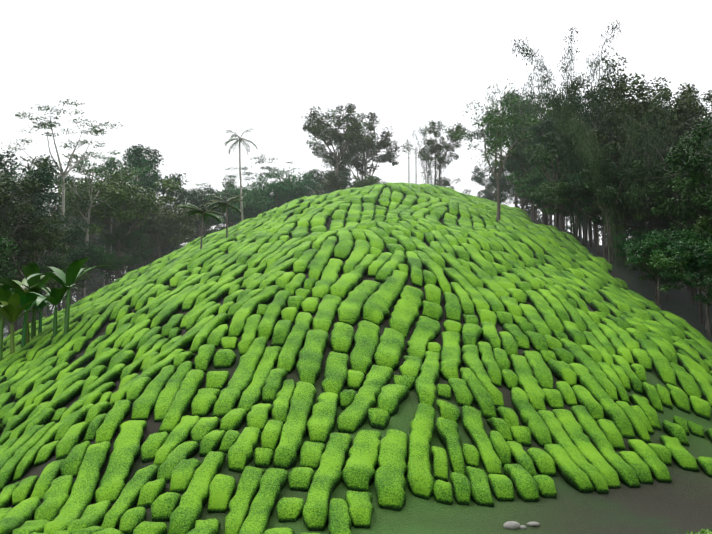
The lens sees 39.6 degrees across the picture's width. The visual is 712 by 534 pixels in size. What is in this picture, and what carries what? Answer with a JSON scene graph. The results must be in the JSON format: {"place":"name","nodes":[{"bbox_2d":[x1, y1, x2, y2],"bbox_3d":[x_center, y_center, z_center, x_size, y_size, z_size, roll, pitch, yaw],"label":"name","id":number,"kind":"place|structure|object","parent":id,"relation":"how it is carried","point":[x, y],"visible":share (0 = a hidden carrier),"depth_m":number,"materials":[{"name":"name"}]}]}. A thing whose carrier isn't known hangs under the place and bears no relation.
{"place":"outdoors","nodes":[
{"label":"outdoors","id":0,"kind":"place"},
{"bbox_2d":[0,195,711,533],"bbox_3d":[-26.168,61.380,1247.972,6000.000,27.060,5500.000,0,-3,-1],"label":"ground","id":1,"kind":"structure","parent":0,"point":[681,503],"depth_m":46.09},
{"bbox_2d":[0,237,20,281],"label":"round tree","id":2,"kind":"object","parent":1,"relation":"on","point":[5,246],"visible":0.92,"depth_m":88.60,"materials":[{"name":"green plant"}]},
{"bbox_2d":[0,284,45,360],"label":"banana","id":3,"kind":"object","parent":1,"relation":"on","point":[5,295],"visible":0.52,"depth_m":75.42,"materials":[{"name":"green plant"}]},
{"bbox_2d":[0,294,46,353],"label":"banana","id":4,"kind":"object","parent":1,"relation":"on","point":[11,311],"visible":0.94,"depth_m":72.28,"materials":[{"name":"green plant"}]},
{"bbox_2d":[1,285,49,346],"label":"banana","id":5,"kind":"object","parent":1,"relation":"on","point":[25,299],"visible":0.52,"depth_m":73.83,"materials":[{"name":"green plant"}]},
{"bbox_2d":[0,305,51,330],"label":"bush","id":6,"kind":"object","parent":1,"relation":"on","point":[37,318],"visible":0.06,"depth_m":138.52,"materials":[{"name":"green plant"}]},
{"bbox_2d":[0,274,54,317],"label":"banana","id":7,"kind":"object","parent":1,"relation":"on","point":[14,284],"visible":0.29,"depth_m":76.48,"materials":[{"name":"green plant"}]},
{"bbox_2d":[0,261,59,334],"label":"round tree","id":8,"kind":"object","parent":1,"relation":"on","point":[51,282],"visible":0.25,"depth_m":98.80,"materials":[{"name":"green plant"}]},
{"bbox_2d":[0,150,62,331],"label":"round tree","id":9,"kind":"object","parent":1,"relation":"on","point":[43,176],"visible":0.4,"depth_m":99.54,"materials":[{"name":"green plant"}]},
{"bbox_2d":[0,262,66,338],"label":"banana","id":10,"kind":"object","parent":1,"relation":"on","point":[31,268],"visible":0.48,"depth_m":77.88,"materials":[{"name":"green plant"}]},
{"bbox_2d":[0,155,68,261],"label":"round tree","id":11,"kind":"object","parent":1,"relation":"on","point":[22,210],"visible":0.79,"depth_m":95.20,"materials":[{"name":"green plant"}]},
{"bbox_2d":[0,207,69,328],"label":"round tree","id":12,"kind":"object","parent":1,"relation":"on","point":[40,233],"visible":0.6,"depth_m":95.23,"materials":[{"name":"green plant"}]},
{"bbox_2d":[9,284,65,343],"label":"banana","id":13,"kind":"object","parent":1,"relation":"on","point":[25,289],"visible":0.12,"depth_m":76.46,"materials":[{"name":"green plant"}]},
{"bbox_2d":[17,277,77,337],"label":"banana","id":14,"kind":"object","parent":1,"relation":"on","point":[56,296],"visible":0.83,"depth_m":71.45,"materials":[{"name":"green plant"}]},
{"bbox_2d":[20,284,74,333],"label":"banana","id":15,"kind":"object","parent":1,"relation":"on","point":[41,305],"visible":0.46,"depth_m":77.80,"materials":[{"name":"green plant"}]},
{"bbox_2d":[21,191,80,316],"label":"tree","id":16,"kind":"object","parent":1,"relation":"on","point":[45,310],"depth_m":132.98,"materials":[{"name":"green plant"}]},
{"bbox_2d":[20,254,87,306],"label":"round tree","id":17,"kind":"object","parent":1,"relation":"on","point":[59,265],"visible":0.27,"depth_m":101.72,"materials":[{"name":"green plant"}]},
{"bbox_2d":[3,153,105,322],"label":"round tree","id":18,"kind":"object","parent":1,"relation":"on","point":[17,175],"visible":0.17,"depth_m":122.57,"materials":[{"name":"green plant"}]},
{"bbox_2d":[24,205,92,310],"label":"round tree","id":19,"kind":"object","parent":1,"relation":"on","point":[74,232],"visible":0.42,"depth_m":105.47,"materials":[{"name":"green plant"}]},
{"bbox_2d":[1,99,122,308],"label":"tree","id":20,"kind":"object","parent":1,"relation":"on","point":[63,174],"visible":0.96,"depth_m":108.42,"materials":[{"name":"green plant"}]},
{"bbox_2d":[26,257,112,335],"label":"banana","id":21,"kind":"object","parent":1,"relation":"on","point":[74,269],"visible":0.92,"depth_m":71.16,"materials":[{"name":"green plant"}]},
{"bbox_2d":[54,273,90,291],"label":"bush","id":22,"kind":"object","parent":1,"relation":"on","point":[87,277],"visible":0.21,"depth_m":109.40,"materials":[{"name":"green plant"}]},
{"bbox_2d":[42,238,114,298],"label":"round tree","id":23,"kind":"object","parent":1,"relation":"on","point":[95,255],"visible":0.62,"depth_m":112.45,"materials":[{"name":"green plant"}]},
{"bbox_2d":[49,180,113,301],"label":"round tree","id":24,"kind":"object","parent":1,"relation":"on","point":[77,292],"visible":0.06,"depth_m":139.01,"materials":[{"name":"green plant"}]},
{"bbox_2d":[30,148,138,296],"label":"tree","id":25,"kind":"object","parent":1,"relation":"on","point":[83,199],"visible":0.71,"depth_m":114.10,"materials":[{"name":"green plant"}]},
{"bbox_2d":[67,217,115,295],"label":"round tree","id":26,"kind":"object","parent":1,"relation":"on","point":[99,284],"visible":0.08,"depth_m":155.22,"materials":[{"name":"green plant"}]},
{"bbox_2d":[56,233,136,295],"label":"round tree","id":27,"kind":"object","parent":1,"relation":"on","point":[91,281],"visible":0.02,"depth_m":164.20,"materials":[{"name":"green plant"}]},
{"bbox_2d":[90,252,130,283],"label":"round tree","id":28,"kind":"object","parent":1,"relation":"on","point":[112,262],"visible":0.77,"depth_m":116.21,"materials":[{"name":"green plant"}]},
{"bbox_2d":[75,150,152,284],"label":"tree","id":29,"kind":"object","parent":1,"relation":"on","point":[109,159],"visible":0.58,"depth_m":127.23,"materials":[{"name":"green plant"}]},
{"bbox_2d":[88,247,143,280],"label":"round tree","id":30,"kind":"object","parent":1,"relation":"on","point":[137,260],"visible":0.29,"depth_m":123.71,"materials":[{"name":"green plant"}]},
{"bbox_2d":[56,168,181,278],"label":"round tree","id":31,"kind":"object","parent":1,"relation":"on","point":[123,195],"visible":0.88,"depth_m":119.57,"materials":[{"name":"green plant"}]},
{"bbox_2d":[104,222,153,275],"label":"round tree","id":32,"kind":"object","parent":1,"relation":"on","point":[113,242],"visible":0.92,"depth_m":120.11,"materials":[{"name":"green plant"}]},
{"bbox_2d":[89,144,170,272],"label":"round tree","id":33,"kind":"object","parent":1,"relation":"on","point":[138,161],"visible":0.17,"depth_m":134.69,"materials":[{"name":"green plant"}]},
{"bbox_2d":[99,143,201,265],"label":"round tree","id":34,"kind":"object","parent":1,"relation":"on","point":[160,190],"visible":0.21,"depth_m":153.23,"materials":[{"name":"green plant"}]},
{"bbox_2d":[113,214,194,261],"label":"round tree","id":35,"kind":"object","parent":1,"relation":"on","point":[171,244],"visible":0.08,"depth_m":145.75,"materials":[{"name":"green plant"}]},
{"bbox_2d":[116,194,207,258],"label":"round tree","id":36,"kind":"object","parent":1,"relation":"on","point":[173,217],"visible":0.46,"depth_m":138.43,"materials":[{"name":"green plant"}]},
{"bbox_2d":[169,173,231,237],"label":"round tree","id":37,"kind":"object","parent":1,"relation":"on","point":[212,191],"visible":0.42,"depth_m":157.31,"materials":[{"name":"green plant"}]},
{"bbox_2d":[175,203,225,249],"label":"round tree","id":38,"kind":"object","parent":1,"relation":"on","point":[210,230],"visible":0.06,"depth_m":162.67,"materials":[{"name":"green plant"}]},
{"bbox_2d":[200,176,248,226],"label":"round tree","id":39,"kind":"object","parent":1,"relation":"on","point":[230,183],"visible":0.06,"depth_m":172.42,"materials":[{"name":"green plant"}]},
{"bbox_2d":[203,183,276,233],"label":"round tree","id":40,"kind":"object","parent":1,"relation":"on","point":[255,205],"visible":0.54,"depth_m":161.78,"materials":[{"name":"green plant"}]},
{"bbox_2d":[224,128,257,220],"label":"palm","id":41,"kind":"object","parent":1,"relation":"on","point":[240,140],"visible":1,"depth_m":117.42,"materials":[{"name":"green plant"}]},
{"bbox_2d":[218,154,300,193],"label":"tree","id":42,"kind":"object","parent":1,"relation":"on","point":[266,168],"visible":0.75,"depth_m":176.21,"materials":[{"name":"green plant"}]},
{"bbox_2d":[232,167,324,215],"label":"round tree","id":43,"kind":"object","parent":1,"relation":"on","point":[286,188],"visible":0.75,"depth_m":165.50,"materials":[{"name":"green plant"}]},
{"bbox_2d":[303,161,354,194],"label":"round tree","id":44,"kind":"object","parent":1,"relation":"on","point":[318,177],"visible":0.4,"depth_m":176.72,"materials":[{"name":"green plant"}]},
{"bbox_2d":[303,108,372,172],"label":"tree","id":45,"kind":"object","parent":1,"relation":"on","point":[331,121],"visible":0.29,"depth_m":173.41,"materials":[{"name":"green plant"}]},
{"bbox_2d":[301,103,376,190],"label":"round tree","id":46,"kind":"object","parent":1,"relation":"on","point":[316,129],"visible":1,"depth_m":161.79,"materials":[{"name":"green plant"}]},
{"bbox_2d":[307,126,398,185],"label":"round tree","id":47,"kind":"object","parent":1,"relation":"on","point":[377,160],"visible":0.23,"depth_m":190.38,"materials":[{"name":"green plant"}]},
{"bbox_2d":[0,182,711,533],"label":"tea rows","id":48,"kind":"object","parent":1,"relation":"on","point":[620,340],"visible":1,"depth_m":55.20,"materials":[{"name":"green plant"}]},
{"bbox_2d":[177,199,224,248],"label":"tree fern","id":49,"kind":"object","parent":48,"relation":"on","point":[205,213],"visible":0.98,"depth_m":86.63,"materials":[{"name":"green plant"}]},
{"bbox_2d":[206,194,243,237],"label":"tree fern","id":50,"kind":"object","parent":48,"relation":"on","point":[223,204],"visible":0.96,"depth_m":94.39,"materials":[{"name":"green plant"}]},
{"bbox_2d":[346,173,387,188],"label":"bush","id":51,"kind":"object","parent":1,"relation":"on","point":[359,182],"visible":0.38,"depth_m":165.14,"materials":[{"name":"green plant"}]},
{"bbox_2d":[324,112,411,184],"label":"round tree","id":52,"kind":"object","parent":1,"relation":"on","point":[358,166],"visible":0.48,"depth_m":177.17,"materials":[{"name":"green plant"}]},
{"bbox_2d":[396,143,417,183],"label":"utility poles","id":53,"kind":"object","parent":1,"relation":"on","point":[415,157],"visible":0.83,"depth_m":152.57,"materials":[{"name":"concrete"}]},
{"bbox_2d":[405,124,462,184],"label":"tree","id":54,"kind":"object","parent":1,"relation":"on","point":[428,172],"visible":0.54,"depth_m":171.48,"materials":[{"name":"plant"}]},
{"bbox_2d":[418,119,467,186],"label":"round tree","id":55,"kind":"object","parent":1,"relation":"on","point":[435,148],"visible":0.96,"depth_m":165.31,"materials":[{"name":"green plant"}]},
{"bbox_2d":[469,160,514,201],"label":"round tree","id":56,"kind":"object","parent":1,"relation":"on","point":[477,178],"visible":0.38,"depth_m":187.95,"materials":[{"name":"green plant"}]},
{"bbox_2d":[476,182,507,203],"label":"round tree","id":57,"kind":"object","parent":1,"relation":"on","point":[482,196],"visible":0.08,"depth_m":199.71,"materials":[{"name":"green plant"}]},
{"bbox_2d":[443,79,557,221],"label":"lone tree","id":58,"kind":"object","parent":1,"relation":"on","point":[497,120],"visible":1,"depth_m":92.89,"materials":[{"name":"green plant"}]},
{"bbox_2d":[493,154,517,206],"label":"round tree","id":59,"kind":"object","parent":1,"relation":"on","point":[497,164],"visible":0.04,"depth_m":133.35,"materials":[{"name":"green plant"}]},
{"bbox_2d":[464,89,550,204],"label":"round tree","id":60,"kind":"object","parent":1,"relation":"on","point":[486,136],"visible":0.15,"depth_m":157.96,"materials":[{"name":"green plant"}]},
{"bbox_2d":[502,129,526,208],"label":"round tree","id":61,"kind":"object","parent":1,"relation":"on","point":[509,162],"visible":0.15,"depth_m":125.18,"materials":[{"name":"green plant"}]},
{"bbox_2d":[485,91,549,218],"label":"round tree","id":62,"kind":"object","parent":1,"relation":"on","point":[494,113],"visible":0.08,"depth_m":146.98,"materials":[{"name":"green plant"}]},
{"bbox_2d":[503,521,539,529],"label":"rocks","id":63,"kind":"object","parent":1,"relation":"on","point":[512,525],"visible":0.79,"depth_m":41.28,"materials":[{"name":"grey stone"}]},
{"bbox_2d":[479,83,569,223],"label":"tree","id":64,"kind":"object","parent":1,"relation":"on","point":[504,191],"visible":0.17,"depth_m":131.55,"materials":[{"name":"green plant"}]},
{"bbox_2d":[505,127,563,219],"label":"round tree","id":65,"kind":"object","parent":1,"relation":"on","point":[512,156],"visible":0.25,"depth_m":118.55,"materials":[{"name":"green plant"}]},
{"bbox_2d":[514,178,554,224],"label":"round tree","id":66,"kind":"object","parent":1,"relation":"on","point":[540,205],"visible":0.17,"depth_m":106.84,"materials":[{"name":"green plant"}]},
{"bbox_2d":[506,162,567,224],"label":"round tree","id":67,"kind":"object","parent":1,"relation":"on","point":[528,175],"visible":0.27,"depth_m":110.33,"materials":[{"name":"green plant"}]},
{"bbox_2d":[493,167,580,227],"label":"tree","id":68,"kind":"object","parent":1,"relation":"on","point":[526,210],"visible":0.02,"depth_m":152.20,"materials":[{"name":"green plant"}]},
{"bbox_2d":[519,152,560,217],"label":"round tree","id":69,"kind":"object","parent":1,"relation":"on","point":[525,161],"visible":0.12,"depth_m":116.64,"materials":[{"name":"green plant"}]},
{"bbox_2d":[523,168,566,224],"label":"round tree","id":70,"kind":"object","parent":1,"relation":"on","point":[533,180],"visible":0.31,"depth_m":108.30,"materials":[{"name":"green plant"}]},
{"bbox_2d":[530,109,566,229],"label":"round tree","id":71,"kind":"object","parent":1,"relation":"on","point":[546,123],"visible":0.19,"depth_m":115.62,"materials":[{"name":"green plant"}]},
{"bbox_2d":[525,178,579,224],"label":"round tree","id":72,"kind":"object","parent":1,"relation":"on","point":[564,213],"visible":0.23,"depth_m":104.90,"materials":[{"name":"green plant"}]},
{"bbox_2d":[477,53,631,228],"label":"tree","id":73,"kind":"object","parent":1,"relation":"on","point":[538,135],"visible":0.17,"depth_m":119.06,"materials":[{"name":"green plant"}]},
{"bbox_2d":[522,129,588,227],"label":"round tree","id":74,"kind":"object","parent":1,"relation":"on","point":[541,161],"visible":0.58,"depth_m":102.13,"materials":[{"name":"green plant"}]},
{"bbox_2d":[506,102,613,226],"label":"tree","id":75,"kind":"object","parent":1,"relation":"on","point":[526,169],"visible":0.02,"depth_m":124.94,"materials":[{"name":"green plant"}]},
{"bbox_2d":[530,172,591,239],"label":"round tree","id":76,"kind":"object","parent":1,"relation":"on","point":[557,192],"visible":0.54,"depth_m":97.53,"materials":[{"name":"green plant"}]},
{"bbox_2d":[510,18,625,246],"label":"bamboo","id":77,"kind":"object","parent":1,"relation":"on","point":[569,159],"visible":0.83,"depth_m":96.39,"materials":[{"name":"plant"}]},
{"bbox_2d":[559,173,608,254],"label":"round tree","id":78,"kind":"object","parent":1,"relation":"on","point":[584,205],"visible":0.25,"depth_m":96.41,"materials":[{"name":"green plant"}]},
{"bbox_2d":[545,91,632,247],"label":"round tree","id":79,"kind":"object","parent":1,"relation":"on","point":[579,99],"visible":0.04,"depth_m":109.02,"materials":[{"name":"green plant"}]},
{"bbox_2d":[567,162,629,257],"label":"round tree","id":80,"kind":"object","parent":1,"relation":"on","point":[576,180],"visible":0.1,"depth_m":93.84,"materials":[{"name":"green plant"}]},
{"bbox_2d":[553,118,643,246],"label":"round tree","id":81,"kind":"object","parent":1,"relation":"on","point":[584,165],"visible":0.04,"depth_m":105.69,"materials":[{"name":"green plant"}]},
{"bbox_2d":[530,83,669,268],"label":"bamboo","id":82,"kind":"object","parent":1,"relation":"on","point":[589,144],"visible":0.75,"depth_m":89.83,"materials":[{"name":"plant"}]},
{"bbox_2d":[585,153,617,254],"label":"round tree","id":83,"kind":"object","parent":1,"relation":"on","point":[600,224],"depth_m":101.46,"materials":[{"name":"green plant"}]},
{"bbox_2d":[576,142,646,262],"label":"round tree","id":84,"kind":"object","parent":1,"relation":"on","point":[602,164],"visible":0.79,"depth_m":88.72,"materials":[{"name":"green plant"}]},
{"bbox_2d":[572,152,652,260],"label":"round tree","id":85,"kind":"object","parent":1,"relation":"on","point":[587,194],"visible":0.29,"depth_m":91.55,"materials":[{"name":"green plant"}]},
{"bbox_2d":[573,124,651,255],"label":"round tree","id":86,"kind":"object","parent":1,"relation":"on","point":[610,135],"visible":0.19,"depth_m":96.87,"materials":[{"name":"green plant"}]},
{"bbox_2d":[546,72,686,253],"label":"round tree","id":87,"kind":"object","parent":1,"relation":"on","point":[601,115],"visible":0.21,"depth_m":102.80,"materials":[{"name":"green plant"}]},
{"bbox_2d":[611,229,658,283],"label":"round tree","id":88,"kind":"object","parent":1,"relation":"on","point":[637,239],"visible":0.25,"depth_m":87.39,"materials":[{"name":"green plant"}]},
{"bbox_2d":[592,181,680,234],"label":"round tree","id":89,"kind":"object","parent":1,"relation":"on","point":[643,216],"visible":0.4,"depth_m":92.05,"materials":[{"name":"green plant"}]},
{"bbox_2d":[579,53,711,228],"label":"round tree","id":90,"kind":"object","parent":1,"relation":"on","point":[635,107],"visible":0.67,"depth_m":95.08,"materials":[{"name":"green plant"}]},
{"bbox_2d":[625,246,669,303],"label":"round tree","id":91,"kind":"object","parent":1,"relation":"on","point":[643,269],"visible":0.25,"depth_m":83.00,"materials":[{"name":"green plant"}]},
{"bbox_2d":[593,90,711,303],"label":"tree","id":92,"kind":"object","parent":1,"relation":"on","point":[649,140],"visible":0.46,"depth_m":88.33,"materials":[{"name":"green plant"}]},
{"bbox_2d":[606,88,704,253],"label":"round tree","id":93,"kind":"object","parent":1,"relation":"on","point":[670,118],"visible":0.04,"depth_m":108.42,"materials":[{"name":"green plant"}]},
{"bbox_2d":[621,228,693,308],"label":"round tree","id":94,"kind":"object","parent":1,"relation":"on","point":[635,252],"visible":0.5,"depth_m":80.88,"materials":[{"name":"green plant"}]},
{"bbox_2d":[634,213,689,291],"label":"round tree","id":95,"kind":"object","parent":1,"relation":"on","point":[666,223],"visible":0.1,"depth_m":93.31,"materials":[{"name":"green plant"}]},
{"bbox_2d":[628,134,711,304],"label":"round tree","id":96,"kind":"object","parent":1,"relation":"on","point":[655,189],"visible":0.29,"depth_m":86.79,"materials":[{"name":"green plant"}]},
{"bbox_2d":[640,227,711,323],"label":"round tree","id":97,"kind":"object","parent":1,"relation":"on","point":[691,239],"visible":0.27,"depth_m":78.77,"materials":[{"name":"green plant"}]},
{"bbox_2d":[641,92,711,291],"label":"round tree","id":98,"kind":"object","parent":1,"relation":"on","point":[693,118],"visible":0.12,"depth_m":109.11,"materials":[{"name":"green plant"}]},
{"bbox_2d":[646,236,711,329],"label":"round tree","id":99,"kind":"object","parent":1,"relation":"on","point":[668,262],"visible":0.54,"depth_m":76.56,"materials":[{"name":"green plant"}]},
{"bbox_2d":[646,132,711,284],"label":"tree","id":100,"kind":"object","parent":1,"relation":"on","point":[708,143],"visible":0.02,"depth_m":93.11,"materials":[{"name":"green plant"}]},
{"bbox_2d":[648,180,711,228],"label":"round tree","id":101,"kind":"object","parent":1,"relation":"on","point":[653,215],"visible":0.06,"depth_m":90.50,"materials":[{"name":"green plant"}]},
{"bbox_2d":[650,169,711,239],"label":"round tree","id":102,"kind":"object","parent":1,"relation":"on","point":[684,212],"visible":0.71,"depth_m":84.00,"materials":[{"name":"green plant"}]},
{"bbox_2d":[659,229,711,336],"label":"round tree","id":103,"kind":"object","parent":1,"relation":"on","point":[683,249],"visible":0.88,"depth_m":75.31,"materials":[{"name":"green plant"}]},
{"bbox_2d":[664,117,711,208],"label":"round tree","id":104,"kind":"object","parent":1,"relation":"on","point":[690,165],"visible":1,"depth_m":79.28,"materials":[{"name":"green plant"}]},
{"bbox_2d":[676,89,711,116],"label":"round tree","id":105,"kind":"object","parent":1,"relation":"on","point":[699,106],"depth_m":120.59,"materials":[{"name":"green plant"}]},
{"bbox_2d":[682,257,711,305],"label":"round tree","id":106,"kind":"object","parent":1,"relation":"on","point":[708,299],"visible":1,"depth_m":73.84,"materials":[{"name":"green plant"}]},
{"bbox_2d":[692,214,711,236],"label":"round tree","id":107,"kind":"object","parent":1,"relation":"on","point":[702,223],"visible":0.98,"depth_m":77.16,"materials":[{"name":"green plant"}]},
{"bbox_2d":[0,0,711,308],"label":"sky","id":108,"kind":"structure","parent":0,"point":[177,75],"materials":[{"name":"white"}]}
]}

